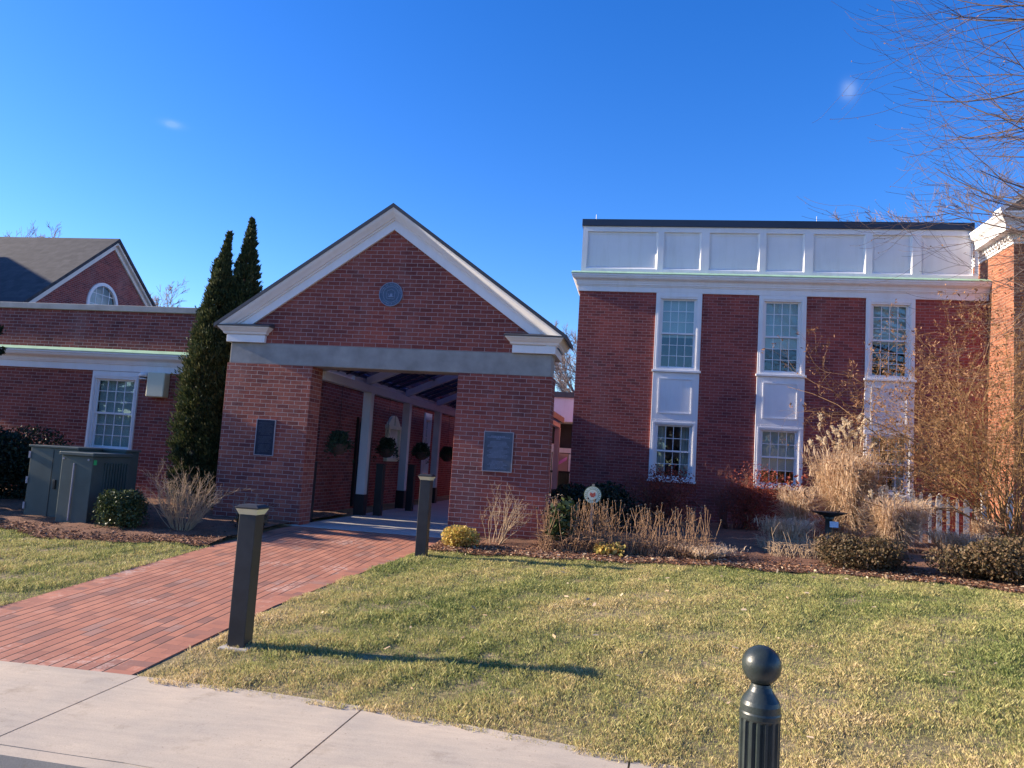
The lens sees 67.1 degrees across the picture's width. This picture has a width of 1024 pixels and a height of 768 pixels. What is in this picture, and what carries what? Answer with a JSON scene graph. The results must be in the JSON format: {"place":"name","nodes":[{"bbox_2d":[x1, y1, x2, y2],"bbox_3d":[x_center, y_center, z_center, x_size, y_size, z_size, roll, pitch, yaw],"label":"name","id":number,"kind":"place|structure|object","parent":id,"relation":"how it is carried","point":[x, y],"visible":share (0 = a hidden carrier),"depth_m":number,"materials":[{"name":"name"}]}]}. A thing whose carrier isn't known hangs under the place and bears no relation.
{"place":"outdoors","nodes":[
{"label":"outdoors","id":0,"kind":"place"},
{"bbox_2d":[0,527,209,605],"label":"grass","id":1,"kind":"structure","parent":0,"point":[30,565],"depth_m":8.84,"materials":[{"name":"green plant"}]},
{"bbox_2d":[0,526,441,674],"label":"brick path","id":2,"kind":"structure","parent":0,"point":[134,621],"depth_m":7.24,"materials":[{"name":"red brick"}]},
{"bbox_2d":[0,661,678,767],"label":"sidewalk","id":3,"kind":"structure","parent":0,"point":[141,721],"depth_m":4.41,"materials":[{"name":"concrete"}]},
{"bbox_2d":[738,645,781,767],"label":"ball top bollard","id":4,"kind":"object","parent":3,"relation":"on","point":[760,717],"visible":1,"depth_m":3.52,"materials":[{"name":"black metal"}]},
{"bbox_2d":[292,493,563,537],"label":"passage floor","id":5,"kind":"structure","parent":0,"point":[397,521],"depth_m":14.01,"materials":[{"name":"concrete"}]},
{"bbox_2d":[310,461,317,521],"bbox_3d":[-3.511,1.861,13.377,0.170,1.045,0.170,3,-6,10],"label":"black post","id":6,"kind":"object","parent":5,"relation":"on","point":[313,492],"visible":0.21,"depth_m":13.38,"materials":[{"name":"metal"}]},
{"bbox_2d":[372,463,386,515],"bbox_3d":[-2.663,2.124,15.501,0.170,1.045,0.170,3,-6,10],"label":"black post","id":7,"kind":"object","parent":5,"relation":"on","point":[379,490],"visible":0.91,"depth_m":15.44,"materials":[{"name":"metal"}]},
{"bbox_2d":[405,464,416,510],"bbox_3d":[-2.275,2.331,17.352,0.170,1.045,0.170,3,-6,10],"label":"black post","id":8,"kind":"object","parent":5,"relation":"on","point":[410,491],"visible":0.92,"depth_m":17.29,"materials":[{"name":"metal"}]},
{"bbox_2d":[322,370,564,514],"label":"covered walkway","id":9,"kind":"structure","parent":5,"relation":"on","point":[441,390],"depth_m":17.93,"materials":[{"name":"paint"}]},
{"bbox_2d":[323,391,353,462],"bbox_3d":[-3.181,0.727,14.139,0.529,1.412,0.575,-1,-7,39],"label":"hanging basket","id":10,"kind":"object","parent":9,"relation":"hanging from","point":[338,443],"visible":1,"depth_m":14.02,"materials":[{"name":"green metal"}]},
{"bbox_2d":[371,399,398,464],"bbox_3d":[-2.683,1.048,16.875,0.559,1.451,0.579,3,-6,10],"label":"hanging basket","id":11,"kind":"object","parent":9,"relation":"hanging from","point":[385,448],"visible":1,"depth_m":16.71,"materials":[{"name":"green metal"}]},
{"bbox_2d":[409,410,430,463],"bbox_3d":[-2.252,1.314,19.561,0.554,1.398,0.551,3,-6,10],"label":"hanging basket","id":12,"kind":"object","parent":9,"relation":"hanging from","point":[421,451],"visible":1,"depth_m":19.41,"materials":[{"name":"green metal"}]},
{"bbox_2d":[439,420,452,462],"bbox_3d":[-1.843,1.658,22.164,0.552,1.519,0.554,3,-6,10],"label":"hanging basket","id":13,"kind":"object","parent":9,"relation":"hanging from","point":[445,453],"visible":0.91,"depth_m":22.00,"materials":[{"name":"green metal"}]},
{"bbox_2d":[550,452,570,491],"bbox_3d":[2.055,3.601,30.873,1.048,1.720,0.054,3,-6,10],"label":"hanging banner","id":14,"kind":"object","parent":5,"relation":"on","point":[564,463],"visible":0.37,"depth_m":30.91,"materials":[{"name":"fabric"}]},
{"bbox_2d":[0,495,1023,767],"bbox_3d":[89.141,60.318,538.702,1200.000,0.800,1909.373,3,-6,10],"label":"ground","id":15,"kind":"structure","parent":0,"point":[916,743],"depth_m":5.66,"materials":[{"name":"green plant"}]},
{"bbox_2d":[3,220,60,237],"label":"bare tree","id":16,"kind":"object","parent":15,"relation":"on","point":[55,231],"visible":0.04,"depth_m":58.88,"materials":[{"name":"plant"}]},
{"bbox_2d":[0,745,146,767],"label":"kerb","id":17,"kind":"structure","parent":15,"relation":"on","point":[13,757],"depth_m":3.95,"materials":[{"name":"concrete"}]},
{"bbox_2d":[0,237,155,305],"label":"gabled brick house","id":18,"kind":"structure","parent":15,"relation":"on","point":[99,271],"depth_m":28.26,"materials":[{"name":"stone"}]},
{"bbox_2d":[86,283,117,304],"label":"window","id":19,"kind":"structure","parent":18,"relation":"in","point":[99,294],"depth_m":29.06,"materials":[{"name":"white glass"}]},
{"bbox_2d":[150,279,189,306],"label":"bare tree","id":20,"kind":"object","parent":15,"relation":"on","point":[167,296],"visible":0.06,"depth_m":49.35,"materials":[{"name":"brown plant"}]},
{"bbox_2d":[0,488,347,545],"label":"mulch bed","id":21,"kind":"object","parent":15,"relation":"on","point":[156,521],"visible":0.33,"depth_m":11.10,"materials":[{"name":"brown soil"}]},
{"bbox_2d":[0,325,6,355],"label":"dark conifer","id":22,"kind":"object","parent":21,"relation":"on","point":[2,349],"visible":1,"depth_m":14.39,"materials":[{"name":"green plant"}]},
{"bbox_2d":[0,424,73,499],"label":"yew hedge","id":23,"kind":"object","parent":21,"relation":"on","point":[15,448],"visible":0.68,"depth_m":13.50,"materials":[{"name":"green plant"}]},
{"bbox_2d":[22,444,140,522],"bbox_3d":[-6.555,1.599,11.743,1.510,1.260,1.350,3,-6,10],"label":"utility cabinet","id":24,"kind":"object","parent":21,"relation":"on","point":[67,483],"visible":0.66,"depth_m":11.54,"materials":[{"name":"metal"}]},
{"bbox_2d":[91,488,150,528],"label":"boxwood","id":25,"kind":"object","parent":21,"relation":"on","point":[120,508],"visible":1,"depth_m":10.84,"materials":[{"name":"green plant"}]},
{"bbox_2d":[125,458,251,530],"bbox_3d":[-4.716,1.593,11.139,1.396,1.060,1.434,0,-7,32],"label":"bare shrub","id":26,"kind":"object","parent":21,"relation":"on","point":[178,514],"visible":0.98,"depth_m":10.96,"materials":[{"name":"brown plant"}]},
{"bbox_2d":[162,230,233,505],"bbox_3d":[-5.768,-0.319,14.697,1.260,5.350,1.271,3,-6,10],"label":"arborvitae","id":27,"kind":"object","parent":21,"relation":"on","point":[200,344],"visible":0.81,"depth_m":14.34,"materials":[{"name":"green plant"}]},
{"bbox_2d":[193,216,263,507],"bbox_3d":[-5.248,-0.450,14.733,1.423,5.681,1.517,3,-6,10],"label":"arborvitae","id":28,"kind":"object","parent":21,"relation":"on","point":[245,287],"visible":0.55,"depth_m":14.47,"materials":[{"name":"green plant"}]},
{"bbox_2d":[230,513,268,526],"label":"dwarf shrub","id":29,"kind":"object","parent":21,"relation":"on","point":[266,518],"visible":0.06,"depth_m":11.40,"materials":[{"name":"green plant"}]},
{"bbox_2d":[230,494,278,516],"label":"bare shrub","id":30,"kind":"object","parent":21,"relation":"on","point":[236,511],"visible":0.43,"depth_m":12.08,"materials":[{"name":"brown plant"}]},
{"bbox_2d":[0,302,455,510],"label":"brick wing","id":31,"kind":"structure","parent":15,"relation":"on","point":[71,371],"depth_m":16.18,"materials":[{"name":"red brick"}]},
{"bbox_2d":[84,370,139,449],"bbox_3d":[-8.257,0.586,16.009,1.130,1.695,0.219,3,-6,10],"label":"window","id":32,"kind":"structure","parent":31,"relation":"in","point":[111,427],"depth_m":16.07,"materials":[{"name":"white paint"}]},
{"bbox_2d":[138,372,147,380],"bbox_3d":[-7.547,-0.154,15.835,0.200,0.170,0.200,3,-6,10],"label":"security camera","id":33,"kind":"object","parent":31,"relation":"attached to","point":[143,376],"visible":0.97,"depth_m":15.77,"materials":[{"name":"white paint"}]},
{"bbox_2d":[146,372,169,397],"bbox_3d":[-7.226,0.023,15.772,0.390,0.498,0.199,3,-6,10],"label":"wall box","id":34,"kind":"object","parent":31,"relation":"attached to","point":[157,385],"visible":1,"depth_m":15.68,"materials":[{"name":"beige plastic"}]},
{"bbox_2d":[350,417,373,506],"bbox_3d":[-3.383,1.762,17.521,0.090,1.970,0.950,3,-6,10],"label":"dark door","id":35,"kind":"structure","parent":31,"relation":"in","point":[358,426],"depth_m":17.11,"materials":[{"name":"black metal"}]},
{"bbox_2d":[383,416,401,461],"bbox_3d":[-3.001,1.383,19.563,0.120,1.150,1.100,3,-6,10],"label":"window","id":36,"kind":"structure","parent":31,"relation":"attached to","point":[394,428],"depth_m":19.64,"materials":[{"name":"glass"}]},
{"bbox_2d":[420,413,431,473],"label":"window","id":37,"kind":"structure","parent":31,"relation":"in","point":[427,417],"depth_m":22.92,"materials":[{"name":"white paint"}]},
{"bbox_2d":[218,503,269,652],"bbox_3d":[-2.100,1.560,6.090,0.240,1.212,0.240,3,-6,10],"label":"lamp bollard","id":38,"kind":"object","parent":15,"relation":"on","point":[245,578],"visible":0.77,"depth_m":6.04,"materials":[{"name":"brown metal"}]},
{"bbox_2d":[213,203,572,538],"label":"entrance portico","id":39,"kind":"structure","parent":15,"relation":"on","point":[484,337],"depth_m":12.67,"materials":[{"name":"brick"}]},
{"bbox_2d":[253,419,276,455],"bbox_3d":[-4.091,0.883,12.801,0.340,0.600,0.026,3,-6,10],"label":"wall plaque","id":40,"kind":"object","parent":39,"relation":"attached to","point":[265,437],"depth_m":12.80,"materials":[{"name":"grey metal"}]},
{"bbox_2d":[379,282,402,306],"bbox_3d":[-1.992,-1.474,12.710,0.400,0.400,0.031,3,-6,10],"label":"town seal","id":41,"kind":"object","parent":39,"relation":"attached to","point":[390,294],"visible":1,"depth_m":12.70,"materials":[{"name":"metal"}]},
{"bbox_2d":[482,431,513,472],"bbox_3d":[-0.222,1.064,12.141,0.475,0.630,0.026,3,-6,10],"label":"wall plaque","id":42,"kind":"object","parent":39,"relation":"attached to","point":[497,452],"depth_m":12.13,"materials":[{"name":"grey metal"}]},
{"bbox_2d":[415,474,435,556],"bbox_3d":[-1.161,1.795,10.171,0.240,1.212,0.240,3,-6,10],"label":"lamp bollard","id":43,"kind":"object","parent":15,"relation":"on","point":[424,515],"visible":0.68,"depth_m":10.12,"materials":[{"name":"brown metal"}]},
{"bbox_2d":[549,470,569,497],"bbox_3d":[1.716,3.528,26.780,1.900,1.020,0.050,3,-6,10],"label":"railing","id":44,"kind":"object","parent":15,"relation":"on","point":[566,472],"visible":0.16,"depth_m":26.80,"materials":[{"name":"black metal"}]},
{"bbox_2d":[554,319,576,391],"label":"bare tree","id":45,"kind":"object","parent":15,"relation":"on","point":[564,377],"visible":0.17,"depth_m":50.90,"materials":[{"name":"plant"}]},
{"bbox_2d":[278,568,1023,745],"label":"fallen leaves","id":46,"kind":"object","parent":15,"relation":"on","point":[594,604],"visible":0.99,"depth_m":6.55,"materials":[{"name":"brown plant"}]},
{"bbox_2d":[428,510,1023,593],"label":"mulch bed","id":47,"kind":"object","parent":15,"relation":"on","point":[737,538],"visible":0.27,"depth_m":11.44,"materials":[{"name":"brown soil"}]},
{"bbox_2d":[440,524,480,548],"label":"dwarf shrub","id":48,"kind":"object","parent":47,"relation":"on","point":[456,535],"visible":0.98,"depth_m":10.84,"materials":[{"name":"yellow plant"}]},
{"bbox_2d":[480,482,533,544],"bbox_3d":[-0.059,1.906,11.295,0.810,0.934,1.121,3,-6,10],"label":"bare shrub","id":49,"kind":"object","parent":47,"relation":"on","point":[508,528],"visible":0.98,"depth_m":11.28,"materials":[{"name":"beige plant"}]},
{"bbox_2d":[538,496,578,546],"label":"green perennial","id":50,"kind":"object","parent":47,"relation":"on","point":[564,521],"visible":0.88,"depth_m":10.99,"materials":[{"name":"green plant"}]},
{"bbox_2d":[530,495,632,553],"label":"dead flower stalks","id":51,"kind":"object","parent":47,"relation":"on","point":[582,541],"visible":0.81,"depth_m":10.96,"materials":[{"name":"brown plant"}]},
{"bbox_2d":[584,484,601,532],"bbox_3d":[1.192,2.004,11.575,0.264,1.000,0.055,3,-6,10],"label":"garden sign","id":52,"kind":"object","parent":47,"relation":"on","point":[592,492],"visible":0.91,"depth_m":11.58,"materials":[{"name":"white metal"}]},
{"bbox_2d":[551,480,653,532],"bbox_3d":[1.675,2.278,14.332,1.926,0.977,1.452,3,-6,10],"label":"dark evergreen shrub","id":53,"kind":"object","parent":47,"relation":"on","point":[613,493],"visible":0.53,"depth_m":14.12,"materials":[{"name":"green plant"}]},
{"bbox_2d":[592,542,627,556],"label":"green perennial","id":54,"kind":"object","parent":47,"relation":"on","point":[607,549],"visible":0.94,"depth_m":10.62,"materials":[{"name":"yellow plant"}]},
{"bbox_2d":[602,466,693,524],"bbox_3d":[2.871,2.327,16.263,1.985,1.331,1.624,3,-6,10],"label":"red twig thicket","id":55,"kind":"object","parent":47,"relation":"on","point":[657,499],"visible":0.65,"depth_m":16.05,"materials":[{"name":"red plant"}]},
{"bbox_2d":[625,462,702,526],"bbox_3d":[3.130,2.313,16.062,1.613,1.381,1.036,1,-6,29],"label":"red twig shrub","id":56,"kind":"object","parent":47,"relation":"on","point":[676,502],"visible":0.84,"depth_m":15.99,"materials":[{"name":"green plant"}]},
{"bbox_2d":[616,502,721,560],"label":"dead flower stalks","id":57,"kind":"object","parent":47,"relation":"on","point":[645,543],"visible":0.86,"depth_m":10.94,"materials":[{"name":"brown plant"}]},
{"bbox_2d":[656,537,750,559],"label":"ornamental grass","id":58,"kind":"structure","parent":47,"relation":"on","point":[701,553],"depth_m":10.57,"materials":[{"name":"beige plant"}]},
{"bbox_2d":[679,463,779,528],"bbox_3d":[4.585,2.325,16.171,1.916,1.461,1.900,8,-7,-35],"label":"red twig thicket","id":59,"kind":"object","parent":47,"relation":"on","point":[724,505],"visible":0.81,"depth_m":16.01,"materials":[{"name":"red plant"}]},
{"bbox_2d":[442,545,1023,592],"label":"fallen leaves","id":60,"kind":"object","parent":47,"relation":"on","point":[814,569],"visible":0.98,"depth_m":10.15,"materials":[{"name":"brown plant"}]},
{"bbox_2d":[718,460,793,529],"bbox_3d":[5.030,2.320,15.954,1.594,1.515,1.130,0,-7,33],"label":"red twig shrub","id":61,"kind":"object","parent":47,"relation":"on","point":[756,504],"visible":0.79,"depth_m":15.85,"materials":[{"name":"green plant"}]},
{"bbox_2d":[747,514,819,544],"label":"ornamental grass","id":62,"kind":"object","parent":47,"relation":"on","point":[788,525],"depth_m":12.70,"materials":[{"name":"grey plant"}]},
{"bbox_2d":[767,469,807,518],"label":"red twig shrub","id":63,"kind":"object","parent":47,"relation":"on","point":[797,482],"visible":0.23,"depth_m":16.03,"materials":[{"name":"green plant"}]},
{"bbox_2d":[753,521,823,558],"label":"dead flower stalks","id":64,"kind":"object","parent":47,"relation":"on","point":[802,548],"visible":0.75,"depth_m":11.41,"materials":[{"name":"beige plant"}]},
{"bbox_2d":[760,481,826,537],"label":"ornamental grass","id":65,"kind":"object","parent":47,"relation":"on","point":[797,507],"depth_m":14.33,"materials":[{"name":"beige plant"}]},
{"bbox_2d":[810,510,847,539],"bbox_3d":[4.948,2.337,12.077,0.550,0.672,0.550,3,-6,10],"label":"bird bath","id":66,"kind":"object","parent":47,"relation":"on","point":[829,517],"visible":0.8,"depth_m":12.03,"materials":[{"name":"black metal"}]},
{"bbox_2d":[794,413,900,538],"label":"ornamental grass","id":67,"kind":"object","parent":47,"relation":"on","point":[834,499],"depth_m":14.05,"materials":[{"name":"beige plant"}]},
{"bbox_2d":[811,531,916,571],"bbox_3d":[4.701,2.245,10.343,1.294,0.524,0.932,1,-6,25],"label":"rounded shrub","id":68,"kind":"object","parent":47,"relation":"on","point":[870,552],"visible":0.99,"depth_m":10.16,"materials":[{"name":"green plant"}]},
{"bbox_2d":[761,230,1023,550],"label":"arching orange shrub","id":69,"kind":"object","parent":47,"relation":"on","point":[1017,518],"visible":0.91,"depth_m":13.49,"materials":[{"name":"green plant"}]},
{"bbox_2d":[849,486,947,554],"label":"ornamental grass","id":70,"kind":"object","parent":47,"relation":"on","point":[903,523],"depth_m":12.45,"materials":[{"name":"beige plant"}]},
{"bbox_2d":[883,486,1012,542],"bbox_3d":[8.209,2.580,14.586,2.260,1.229,0.119,2,-6,11],"label":"picket fence","id":71,"kind":"object","parent":47,"relation":"on","point":[967,509],"visible":0.18,"depth_m":14.60,"materials":[{"name":"white paint"}]},
{"bbox_2d":[925,528,998,553],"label":"ornamental grass","id":72,"kind":"object","parent":47,"relation":"on","point":[939,540],"depth_m":12.13,"materials":[{"name":"grey plant"}]},
{"bbox_2d":[921,533,1023,583],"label":"rounded shrub","id":73,"kind":"object","parent":47,"relation":"on","point":[995,558],"visible":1,"depth_m":9.61,"materials":[{"name":"green plant"}]},
{"bbox_2d":[960,508,1006,543],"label":"ornamental grass","id":74,"kind":"object","parent":47,"relation":"on","point":[985,528],"depth_m":13.02,"materials":[{"name":"beige plant"}]},
{"bbox_2d":[569,214,991,534],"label":"brick hall","id":75,"kind":"structure","parent":15,"relation":"on","point":[682,324],"depth_m":18.04,"materials":[{"name":"red brick"}]},
{"bbox_2d":[647,419,696,483],"bbox_3d":[3.768,1.576,18.131,1.130,1.460,0.301,3,-6,10],"label":"window","id":76,"kind":"structure","parent":75,"relation":"in","point":[688,429],"depth_m":18.14,"materials":[{"name":"white paint"}]},
{"bbox_2d":[652,293,701,373],"bbox_3d":[3.938,-1.212,18.366,1.130,1.904,0.219,3,-6,10],"label":"window","id":77,"kind":"structure","parent":75,"relation":"in","point":[678,315],"depth_m":18.41,"materials":[{"name":"white paint"}]},
{"bbox_2d":[753,424,803,490],"bbox_3d":[6.090,1.680,17.694,1.120,1.460,0.219,3,-6,10],"label":"window","id":78,"kind":"structure","parent":75,"relation":"in","point":[769,448],"depth_m":17.75,"materials":[{"name":"white paint"}]},
{"bbox_2d":[755,295,806,377],"bbox_3d":[6.266,-1.103,17.968,1.120,1.904,0.219,3,-6,10],"label":"window","id":79,"kind":"structure","parent":75,"relation":"in","point":[782,316],"depth_m":18.01,"materials":[{"name":"white paint"}]},
{"bbox_2d":[863,430,913,497],"bbox_3d":[8.416,1.792,17.338,1.110,1.460,0.301,3,-6,10],"label":"window","id":80,"kind":"structure","parent":75,"relation":"in","point":[898,485],"depth_m":17.36,"materials":[{"name":"white paint"}]},
{"bbox_2d":[863,298,916,382],"bbox_3d":[8.585,-0.995,17.572,1.110,1.904,0.219,3,-6,10],"label":"window","id":81,"kind":"structure","parent":75,"relation":"in","point":[876,308],"depth_m":17.61,"materials":[{"name":"white paint"}]},
{"bbox_2d":[831,207,980,226],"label":"bare tree","id":82,"kind":"object","parent":15,"relation":"on","point":[874,218],"visible":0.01,"depth_m":41.92,"materials":[{"name":"brown plant"}]},
{"bbox_2d":[797,0,1023,398],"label":"bare tree","id":83,"kind":"object","parent":15,"relation":"on","point":[1014,120],"visible":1,"depth_m":11.78,"materials":[{"name":"brown plant"}]},
{"bbox_2d":[874,155,1019,226],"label":"bare tree","id":84,"kind":"object","parent":15,"relation":"on","point":[960,199],"visible":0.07,"depth_m":40.96,"materials":[{"name":"brown plant"}]},
{"bbox_2d":[969,192,1023,537],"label":"corner brick building","id":85,"kind":"structure","parent":15,"relation":"on","point":[980,246],"depth_m":16.41,"materials":[{"name":"red brick"}]},
{"bbox_2d":[0,0,1023,391],"label":"sky","id":86,"kind":"structure","parent":0,"point":[160,128],"materials":[{"name":"blue"}]},
{"bbox_2d":[549,392,573,492],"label":"flat roofed pavilion","id":87,"kind":"structure","parent":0,"point":[563,404],"depth_m":33.10,"materials":[{"name":"red paint"}]}
]}

